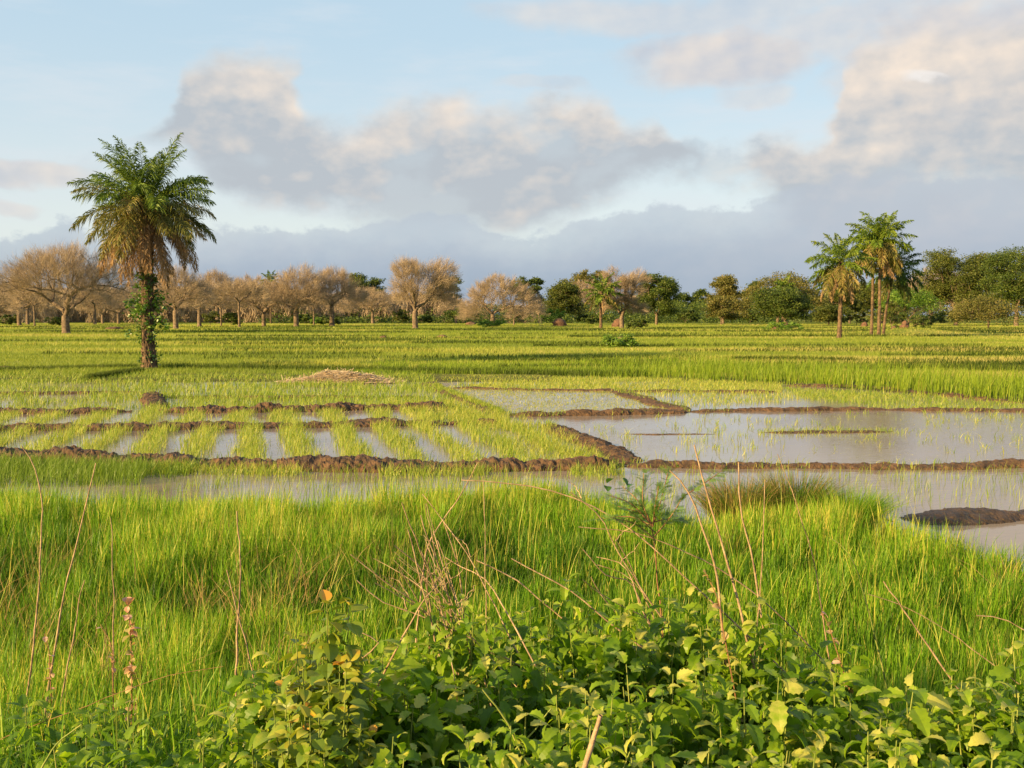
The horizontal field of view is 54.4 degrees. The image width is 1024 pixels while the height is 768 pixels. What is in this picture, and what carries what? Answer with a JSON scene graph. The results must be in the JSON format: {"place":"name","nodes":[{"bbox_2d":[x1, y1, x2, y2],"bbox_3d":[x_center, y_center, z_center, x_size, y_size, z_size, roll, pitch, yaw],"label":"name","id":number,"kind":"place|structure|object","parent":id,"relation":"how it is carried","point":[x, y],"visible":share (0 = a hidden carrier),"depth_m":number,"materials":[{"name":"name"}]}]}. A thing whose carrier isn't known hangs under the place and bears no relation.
{"place":"outdoors","nodes":[
{"label":"outdoors","id":0,"kind":"place"},
{"bbox_2d":[0,465,1023,767],"bbox_3d":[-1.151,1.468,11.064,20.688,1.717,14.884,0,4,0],"label":"rice grass","id":1,"kind":"structure","parent":0,"point":[792,587],"depth_m":10.06,"materials":[{"name":"plant"}]},
{"bbox_2d":[0,376,1023,571],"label":"water","id":2,"kind":"structure","parent":0,"point":[907,446],"depth_m":22.99,"materials":[{"name":"liquid"}]},
{"bbox_2d":[0,365,1023,511],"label":"rice seedlings","id":3,"kind":"object","parent":2,"relation":"on","point":[81,468],"visible":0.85,"depth_m":26.61,"materials":[{"name":"plant"}]},
{"bbox_2d":[0,323,1023,380],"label":"meadow grass","id":4,"kind":"structure","parent":0,"point":[235,335],"depth_m":89.52,"materials":[{"name":"plant"}]},
{"bbox_2d":[0,316,1023,684],"bbox_3d":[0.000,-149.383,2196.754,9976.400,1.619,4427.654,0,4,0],"label":"ground","id":5,"kind":"structure","parent":0,"point":[436,376],"depth_m":68.87,"materials":[{"name":"plant"}]},
{"bbox_2d":[21,446,42,705],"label":"dry stalk","id":6,"kind":"object","parent":5,"relation":"on","point":[32,655],"visible":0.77,"depth_m":5.68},
{"bbox_2d":[0,407,130,414],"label":"mud bund","id":7,"kind":"structure","parent":5,"relation":"on","point":[81,410],"depth_m":30.36,"materials":[{"name":"soil"}]},
{"bbox_2d":[0,689,134,767],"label":"leafy shrub","id":8,"kind":"object","parent":5,"relation":"on","point":[53,734],"visible":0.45,"depth_m":4.28,"materials":[{"name":"green plant"}]},
{"bbox_2d":[43,463,95,717],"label":"dry stalk","id":9,"kind":"object","parent":5,"relation":"on","point":[56,640],"visible":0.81,"depth_m":5.29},
{"bbox_2d":[0,235,140,333],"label":"bare tree","id":10,"kind":"object","parent":5,"relation":"on","point":[18,279],"visible":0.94,"depth_m":154.68,"materials":[{"name":"brown wood"}]},
{"bbox_2d":[62,288,118,324],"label":"bare tree","id":11,"kind":"object","parent":5,"relation":"on","point":[77,299],"visible":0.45,"depth_m":306.46,"materials":[{"name":"brown wood"}]},
{"bbox_2d":[35,725,187,767],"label":"leafy shrub","id":12,"kind":"object","parent":5,"relation":"on","point":[68,757],"visible":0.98,"depth_m":3.50,"materials":[{"name":"green plant"}]},
{"bbox_2d":[33,698,198,767],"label":"leafy shrub","id":13,"kind":"object","parent":5,"relation":"on","point":[90,729],"visible":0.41,"depth_m":4.03,"materials":[{"name":"green plant"}]},
{"bbox_2d":[88,291,155,323],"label":"bare tree","id":14,"kind":"object","parent":5,"relation":"on","point":[119,307],"visible":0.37,"depth_m":320.31,"materials":[{"name":"brown wood"}]},
{"bbox_2d":[122,597,140,745],"bbox_3d":[-1.718,1.448,4.514,0.086,0.982,0.096,0,4,0],"label":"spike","id":15,"kind":"object","parent":5,"relation":"on","point":[129,670],"visible":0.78,"depth_m":4.49,"materials":[{"name":"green plant"}]},
{"bbox_2d":[65,132,216,369],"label":"palm tree","id":16,"kind":"object","parent":5,"relation":"on","point":[139,210],"visible":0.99,"depth_m":52.30,"materials":[{"name":"green plant"}]},
{"bbox_2d":[121,260,172,367],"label":"climbing vine","id":17,"kind":"object","parent":16,"relation":"attached to","point":[139,309],"visible":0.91,"depth_m":53.48,"materials":[{"name":"green plant"}]},
{"bbox_2d":[130,261,217,328],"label":"bare tree","id":18,"kind":"object","parent":5,"relation":"on","point":[184,279],"visible":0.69,"depth_m":207.40,"materials":[{"name":"brown wood"}]},
{"bbox_2d":[137,732,249,767],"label":"leafy shrub","id":19,"kind":"object","parent":5,"relation":"on","point":[206,762],"visible":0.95,"depth_m":3.33,"materials":[{"name":"green plant"}]},
{"bbox_2d":[176,278,235,326],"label":"bare tree","id":20,"kind":"object","parent":5,"relation":"on","point":[199,313],"visible":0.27,"depth_m":247.64,"materials":[{"name":"plant"}]},
{"bbox_2d":[181,267,249,322],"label":"bare tree","id":21,"kind":"object","parent":5,"relation":"on","point":[220,276],"visible":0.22,"depth_m":356.70,"materials":[{"name":"brown wood"}]},
{"bbox_2d":[0,282,461,322],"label":"distant bare wood","id":22,"kind":"object","parent":5,"relation":"on","point":[188,314],"visible":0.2,"depth_m":392.21,"materials":[{"name":"plant"}]},
{"bbox_2d":[235,511,240,709],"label":"dry stalk","id":23,"kind":"object","parent":5,"relation":"on","point":[237,651],"visible":0.66,"depth_m":5.09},
{"bbox_2d":[205,277,273,326],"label":"bare tree","id":24,"kind":"object","parent":5,"relation":"on","point":[238,287],"visible":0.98,"depth_m":228.63,"materials":[{"name":"brown wood"}]},
{"bbox_2d":[178,694,301,767],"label":"leafy shrub","id":25,"kind":"object","parent":5,"relation":"on","point":[252,760],"visible":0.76,"depth_m":3.37,"materials":[{"name":"green plant"}]},
{"bbox_2d":[0,417,496,431],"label":"mud bund","id":26,"kind":"structure","parent":5,"relation":"on","point":[232,425],"depth_m":26.33,"materials":[{"name":"soil"}]},
{"bbox_2d":[226,277,305,326],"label":"bare tree","id":27,"kind":"object","parent":5,"relation":"on","point":[253,303],"visible":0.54,"depth_m":246.24,"materials":[{"name":"brown wood"}]},
{"bbox_2d":[192,651,379,767],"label":"leafy shrub","id":28,"kind":"object","parent":5,"relation":"on","point":[260,700],"visible":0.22,"depth_m":3.92,"materials":[{"name":"green plant"}]},
{"bbox_2d":[261,262,345,325],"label":"bare tree","id":29,"kind":"object","parent":5,"relation":"on","point":[304,278],"visible":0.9,"depth_m":246.16,"materials":[{"name":"plant"}]},
{"bbox_2d":[159,400,449,412],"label":"mud bund","id":30,"kind":"structure","parent":5,"relation":"on","point":[347,406],"depth_m":31.02,"materials":[{"name":"soil"}]},
{"bbox_2d":[0,445,628,472],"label":"mud bund","id":31,"kind":"structure","parent":5,"relation":"on","point":[373,462],"depth_m":19.37,"materials":[{"name":"soil"}]},
{"bbox_2d":[253,658,387,767],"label":"yellowing plant","id":32,"kind":"object","parent":5,"relation":"on","point":[333,740],"visible":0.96,"depth_m":3.27,"materials":[{"name":"green plant"}]},
{"bbox_2d":[267,590,376,767],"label":"yellowing plant","id":33,"kind":"object","parent":5,"relation":"on","point":[329,669],"visible":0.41,"depth_m":3.55,"materials":[{"name":"green plant"}]},
{"bbox_2d":[296,264,370,325],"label":"bare tree","id":34,"kind":"object","parent":5,"relation":"on","point":[348,286],"visible":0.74,"depth_m":256.28,"materials":[{"name":"brown wood"}]},
{"bbox_2d":[276,368,404,383],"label":"straw heap","id":35,"kind":"object","parent":5,"relation":"on","point":[336,375],"visible":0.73,"depth_m":44.21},
{"bbox_2d":[296,732,421,767],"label":"leafy shrub","id":36,"kind":"object","parent":5,"relation":"on","point":[384,758],"visible":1,"depth_m":3.11,"materials":[{"name":"green plant"}]},
{"bbox_2d":[339,272,386,293],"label":"leafy tree","id":37,"kind":"object","parent":5,"relation":"on","point":[374,282],"visible":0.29,"depth_m":458.11,"materials":[{"name":"green plant"}]},
{"bbox_2d":[334,284,406,323],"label":"bare tree","id":38,"kind":"object","parent":5,"relation":"on","point":[385,302],"visible":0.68,"depth_m":338.67,"materials":[{"name":"brown wood"}]},
{"bbox_2d":[293,639,483,767],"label":"leafy shrub","id":39,"kind":"object","parent":5,"relation":"on","point":[434,741],"visible":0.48,"depth_m":3.84,"materials":[{"name":"green plant"}]},
{"bbox_2d":[385,253,464,327],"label":"bare tree","id":40,"kind":"object","parent":5,"relation":"on","point":[437,273],"visible":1,"depth_m":213.95,"materials":[{"name":"plant"}]},
{"bbox_2d":[368,593,526,763],"bbox_3d":[-0.309,1.539,4.613,0.698,1.077,0.775,2,4,24],"label":"leafy shrub","id":41,"kind":"object","parent":5,"relation":"on","point":[456,654],"visible":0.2,"depth_m":4.50,"materials":[{"name":"green plant"}]},
{"bbox_2d":[350,463,565,744],"bbox_3d":[0.156,1.271,4.646,1.827,1.713,2.496,2,4,28],"label":"dead shrub","id":42,"kind":"object","parent":5,"relation":"on","point":[435,588],"visible":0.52,"depth_m":4.78,"materials":[{"name":"plant"}]},
{"bbox_2d":[441,705,560,767],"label":"leafy shrub","id":43,"kind":"object","parent":5,"relation":"on","point":[501,758],"visible":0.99,"depth_m":2.97,"materials":[{"name":"green plant"}]},
{"bbox_2d":[454,270,548,325],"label":"bare tree","id":44,"kind":"object","parent":5,"relation":"on","point":[537,305],"visible":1,"depth_m":255.59,"materials":[{"name":"plant"}]},
{"bbox_2d":[0,493,1023,699],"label":"dry weeds","id":45,"kind":"object","parent":5,"relation":"on","point":[202,591],"visible":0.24,"depth_m":9.24,"materials":[{"name":"plant"}]},
{"bbox_2d":[424,638,606,767],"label":"leafy shrub","id":46,"kind":"object","parent":5,"relation":"on","point":[530,697],"visible":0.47,"depth_m":4.08,"materials":[{"name":"green plant"}]},
{"bbox_2d":[254,309,792,323],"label":"distant undergrowth","id":47,"kind":"object","parent":5,"relation":"on","point":[566,317],"visible":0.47,"depth_m":370.79,"materials":[{"name":"green plant"}]},
{"bbox_2d":[509,276,545,305],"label":"leafy tree","id":48,"kind":"object","parent":5,"relation":"on","point":[535,282],"visible":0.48,"depth_m":493.88,"materials":[{"name":"green plant"}]},
{"bbox_2d":[272,298,787,322],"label":"distant green wood","id":49,"kind":"object","parent":5,"relation":"on","point":[696,305],"visible":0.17,"depth_m":396.70,"materials":[{"name":"green plant"}]},
{"bbox_2d":[481,573,610,749],"bbox_3d":[0.166,1.520,4.833,0.903,1.201,0.703,0,4,0],"label":"leafy shrub","id":50,"kind":"object","parent":5,"relation":"on","point":[539,630],"visible":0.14,"depth_m":4.80,"materials":[{"name":"green plant"}]},
{"bbox_2d":[541,278,591,317],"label":"leafy tree","id":51,"kind":"object","parent":5,"relation":"on","point":[560,293],"visible":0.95,"depth_m":304.65,"materials":[{"name":"green plant"}]},
{"bbox_2d":[557,717,615,767],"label":"leafy shrub","id":52,"kind":"object","parent":5,"relation":"on","point":[595,761],"visible":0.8,"depth_m":2.92,"materials":[{"name":"green plant"}]},
{"bbox_2d":[564,268,612,298],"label":"leafy tree","id":53,"kind":"object","parent":5,"relation":"on","point":[583,275],"visible":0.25,"depth_m":489.80,"materials":[{"name":"green plant"}]},
{"bbox_2d":[543,424,641,464],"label":"mud bund","id":54,"kind":"structure","parent":5,"relation":"on","point":[614,452],"depth_m":21.98,"materials":[{"name":"soil"}]},
{"bbox_2d":[582,714,602,767],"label":"dry stalk","id":55,"kind":"object","parent":5,"relation":"on","point":[590,748],"visible":1,"depth_m":2.57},
{"bbox_2d":[531,680,659,767],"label":"leafy shrub","id":56,"kind":"object","parent":5,"relation":"on","point":[552,737],"visible":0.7,"depth_m":3.33,"materials":[{"name":"green plant"}]},
{"bbox_2d":[505,407,688,416],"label":"mud bund","id":57,"kind":"structure","parent":5,"relation":"on","point":[606,412],"depth_m":29.89,"materials":[{"name":"soil"}]},
{"bbox_2d":[581,273,624,328],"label":"palm tree","id":58,"kind":"object","parent":5,"relation":"on","point":[600,299],"visible":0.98,"depth_m":214.58,"materials":[{"name":"green plant"}]},
{"bbox_2d":[518,598,703,747],"bbox_3d":[0.481,1.516,4.529,0.921,1.112,0.590,-1,4,-12],"label":"leafy shrub","id":59,"kind":"object","parent":5,"relation":"on","point":[603,653],"visible":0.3,"depth_m":4.44,"materials":[{"name":"green plant"}]},
{"bbox_2d":[455,386,775,391],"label":"mud bund","id":60,"kind":"structure","parent":5,"relation":"on","point":[599,389],"depth_m":39.46,"materials":[{"name":"soil"}]},
{"bbox_2d":[599,333,641,346],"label":"bush","id":61,"kind":"object","parent":5,"relation":"on","point":[627,340],"visible":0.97,"depth_m":90.26,"materials":[{"name":"green plant"}]},
{"bbox_2d":[596,265,652,327],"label":"bare tree","id":62,"kind":"object","parent":5,"relation":"on","point":[633,287],"visible":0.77,"depth_m":220.52,"materials":[{"name":"brown wood"}]},
{"bbox_2d":[611,390,691,410],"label":"mud bund","id":63,"kind":"structure","parent":5,"relation":"on","point":[650,401],"depth_m":33.88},
{"bbox_2d":[583,465,734,636],"bbox_3d":[0.745,1.233,5.050,0.768,1.699,0.462,0,4,0],"label":"thorn sapling","id":64,"kind":"object","parent":5,"relation":"on","point":[635,514],"visible":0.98,"depth_m":4.95,"materials":[{"name":"green plant"}]},
{"bbox_2d":[634,271,685,324],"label":"leafy tree","id":65,"kind":"object","parent":5,"relation":"on","point":[664,290],"visible":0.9,"depth_m":290.62,"materials":[{"name":"green plant"}]},
{"bbox_2d":[562,651,766,767],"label":"leafy shrub","id":66,"kind":"object","parent":5,"relation":"on","point":[685,732],"visible":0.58,"depth_m":3.60,"materials":[{"name":"green plant"}]},
{"bbox_2d":[461,480,871,712],"bbox_3d":[1.054,1.317,5.058,2.390,1.719,1.078,-2,5,-30],"label":"dead shrub","id":67,"kind":"object","parent":5,"relation":"on","point":[643,592],"visible":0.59,"depth_m":4.96,"materials":[{"name":"plant"}]},
{"bbox_2d":[603,713,732,767],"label":"leafy shrub","id":68,"kind":"object","parent":5,"relation":"on","point":[646,749],"visible":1,"depth_m":2.90,"materials":[{"name":"green plant"}]},
{"bbox_2d":[633,586,741,721],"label":"leafy shrub","id":69,"kind":"object","parent":5,"relation":"on","point":[672,628],"visible":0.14,"depth_m":4.67,"materials":[{"name":"green plant"}]},
{"bbox_2d":[354,352,1023,401],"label":"tall rice","id":70,"kind":"object","parent":5,"relation":"on","point":[974,382],"visible":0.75,"depth_m":44.86,"materials":[{"name":"plant"}]},
{"bbox_2d":[669,470,727,695],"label":"dry stalk","id":71,"kind":"object","parent":5,"relation":"on","point":[719,597],"visible":0.55,"depth_m":4.46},
{"bbox_2d":[699,294,745,324],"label":"leafy tree","id":72,"kind":"object","parent":5,"relation":"on","point":[721,307],"visible":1,"depth_m":292.14,"materials":[{"name":"green plant"}]},
{"bbox_2d":[702,569,746,724],"bbox_3d":[0.945,1.359,4.313,0.271,1.142,0.070,0,4,-3],"label":"pink spike","id":73,"kind":"object","parent":5,"relation":"on","point":[725,635],"visible":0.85,"depth_m":4.29,"materials":[{"name":"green plant"}]},
{"bbox_2d":[694,445,755,668],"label":"dry stalk","id":74,"kind":"object","parent":5,"relation":"on","point":[737,598],"visible":0.66,"depth_m":4.37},
{"bbox_2d":[704,274,747,323],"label":"leafy tree","id":75,"kind":"object","parent":5,"relation":"on","point":[724,284],"visible":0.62,"depth_m":337.27,"materials":[{"name":"green plant"}]},
{"bbox_2d":[647,592,825,740],"bbox_3d":[1.011,1.502,4.483,0.737,1.115,0.754,-3,5,-36],"label":"leafy shrub","id":76,"kind":"object","parent":5,"relation":"on","point":[766,636],"visible":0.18,"depth_m":4.37,"materials":[{"name":"green plant"}]},
{"bbox_2d":[676,469,816,523],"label":"sedge clump","id":77,"kind":"object","parent":5,"relation":"on","point":[721,497],"visible":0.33,"depth_m":13.57,"materials":[{"name":"green plant"}]},
{"bbox_2d":[666,669,862,767],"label":"leafy shrub","id":78,"kind":"object","parent":5,"relation":"on","point":[777,722],"visible":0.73,"depth_m":3.50,"materials":[{"name":"green plant"}]},
{"bbox_2d":[731,740,823,767],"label":"leafy shrub","id":79,"kind":"object","parent":5,"relation":"on","point":[819,744],"visible":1,"depth_m":2.87,"materials":[{"name":"green plant"}]},
{"bbox_2d":[744,285,816,321],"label":"leafy tree","id":80,"kind":"object","parent":5,"relation":"on","point":[779,302],"visible":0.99,"depth_m":255.82,"materials":[{"name":"green plant"}]},
{"bbox_2d":[731,271,832,322],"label":"leafy tree","id":81,"kind":"object","parent":5,"relation":"on","point":[800,283],"visible":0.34,"depth_m":319.35,"materials":[{"name":"green plant"}]},
{"bbox_2d":[732,459,869,516],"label":"sedge clump","id":82,"kind":"object","parent":5,"relation":"on","point":[810,489],"visible":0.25,"depth_m":13.60,"materials":[{"name":"green plant"}]},
{"bbox_2d":[728,628,885,756],"bbox_3d":[1.261,1.551,4.386,0.760,0.979,0.712,0,4,0],"label":"leafy shrub","id":83,"kind":"object","parent":5,"relation":"on","point":[796,672],"visible":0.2,"depth_m":4.36,"materials":[{"name":"green plant"}]},
{"bbox_2d":[628,458,1023,470],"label":"mud bund","id":84,"kind":"structure","parent":5,"relation":"on","point":[982,465],"depth_m":19.54,"materials":[{"name":"soil"}]},
{"bbox_2d":[809,304,850,325],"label":"leafy tree","id":85,"kind":"object","parent":5,"relation":"on","point":[826,313],"visible":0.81,"depth_m":279.36,"materials":[{"name":"green plant"}]},
{"bbox_2d":[805,230,878,337],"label":"palm tree","id":86,"kind":"object","parent":5,"relation":"on","point":[843,278],"visible":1,"depth_m":122.96,"materials":[{"name":"green plant"}]},
{"bbox_2d":[785,480,912,529],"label":"grass tuft","id":87,"kind":"object","parent":5,"relation":"on","point":[872,504],"visible":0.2,"depth_m":13.19,"materials":[{"name":"plant"}]},
{"bbox_2d":[686,406,1023,411],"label":"mud bund","id":88,"kind":"structure","parent":5,"relation":"on","point":[794,409],"depth_m":31.24,"materials":[{"name":"soil"}]},
{"bbox_2d":[749,671,972,767],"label":"leafy shrub","id":89,"kind":"object","parent":5,"relation":"on","point":[829,729],"visible":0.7,"depth_m":3.63,"materials":[{"name":"green plant"}]},
{"bbox_2d":[822,720,921,767],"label":"leafy shrub","id":90,"kind":"object","parent":5,"relation":"on","point":[891,760],"visible":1,"depth_m":2.88,"materials":[{"name":"green plant"}]},
{"bbox_2d":[847,222,900,334],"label":"palm tree","id":91,"kind":"object","parent":5,"relation":"on","point":[872,302],"visible":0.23,"depth_m":140.05,"materials":[{"name":"green plant"}]},
{"bbox_2d":[845,210,917,334],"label":"palm tree","id":92,"kind":"object","parent":5,"relation":"on","point":[877,233],"visible":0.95,"depth_m":135.58,"materials":[{"name":"green plant"}]},
{"bbox_2d":[853,279,911,323],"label":"leafy tree","id":93,"kind":"object","parent":5,"relation":"on","point":[864,295],"visible":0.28,"depth_m":338.56,"materials":[{"name":"green plant"}]},
{"bbox_2d":[764,287,1023,322],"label":"distant mixed wood","id":94,"kind":"object","parent":5,"relation":"on","point":[875,316],"visible":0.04,"depth_m":408.39,"materials":[{"name":"green plant"}]},
{"bbox_2d":[865,240,923,333],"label":"palm tree","id":95,"kind":"object","parent":5,"relation":"on","point":[903,286],"visible":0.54,"depth_m":145.66,"materials":[{"name":"green plant"}]},
{"bbox_2d":[787,383,1020,402],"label":"mud bund","id":96,"kind":"structure","parent":5,"relation":"on","point":[947,394],"depth_m":37.43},
{"bbox_2d":[888,310,930,327],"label":"bush","id":97,"kind":"object","parent":5,"relation":"on","point":[924,321],"visible":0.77,"depth_m":189.46,"materials":[{"name":"green plant"}]},
{"bbox_2d":[874,286,945,323],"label":"leafy tree","id":98,"kind":"object","parent":5,"relation":"on","point":[921,301],"visible":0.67,"depth_m":254.97,"materials":[{"name":"green plant"}]},
{"bbox_2d":[827,668,1018,765],"bbox_3d":[1.633,1.459,3.778,0.832,0.767,0.620,0,4,0],"label":"leafy shrub","id":99,"kind":"object","parent":5,"relation":"on","point":[968,694],"visible":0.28,"depth_m":3.74,"materials":[{"name":"green plant"}]},
{"bbox_2d":[887,506,1023,525],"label":"mud bund","id":100,"kind":"structure","parent":5,"relation":"on","point":[956,515],"depth_m":14.49,"materials":[{"name":"soil"}]},
{"bbox_2d":[912,246,1002,324],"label":"leafy tree","id":101,"kind":"object","parent":5,"relation":"on","point":[945,264],"visible":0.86,"depth_m":277.10,"materials":[{"name":"green plant"}]},
{"bbox_2d":[897,681,1023,767],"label":"leafy shrub","id":102,"kind":"object","parent":5,"relation":"on","point":[1000,736],"visible":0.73,"depth_m":3.60,"materials":[{"name":"green plant"}]},
{"bbox_2d":[902,738,1023,767],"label":"leafy shrub","id":103,"kind":"object","parent":5,"relation":"on","point":[943,761],"visible":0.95,"depth_m":2.90,"materials":[{"name":"green plant"}]},
{"bbox_2d":[944,294,1023,327],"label":"leafy tree","id":104,"kind":"object","parent":5,"relation":"on","point":[962,310],"visible":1,"depth_m":205.75,"materials":[{"name":"green plant"}]},
{"bbox_2d":[946,641,1023,741],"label":"leafy shrub","id":105,"kind":"object","parent":5,"relation":"on","point":[1002,673],"visible":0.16,"depth_m":4.10,"materials":[{"name":"green plant"}]},
{"bbox_2d":[975,244,1023,325],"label":"leafy tree","id":106,"kind":"object","parent":5,"relation":"on","point":[1008,273],"visible":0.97,"depth_m":256.33,"materials":[{"name":"green plant"}]},
{"bbox_2d":[0,0,1023,315],"label":"sky","id":107,"kind":"structure","parent":0,"point":[692,142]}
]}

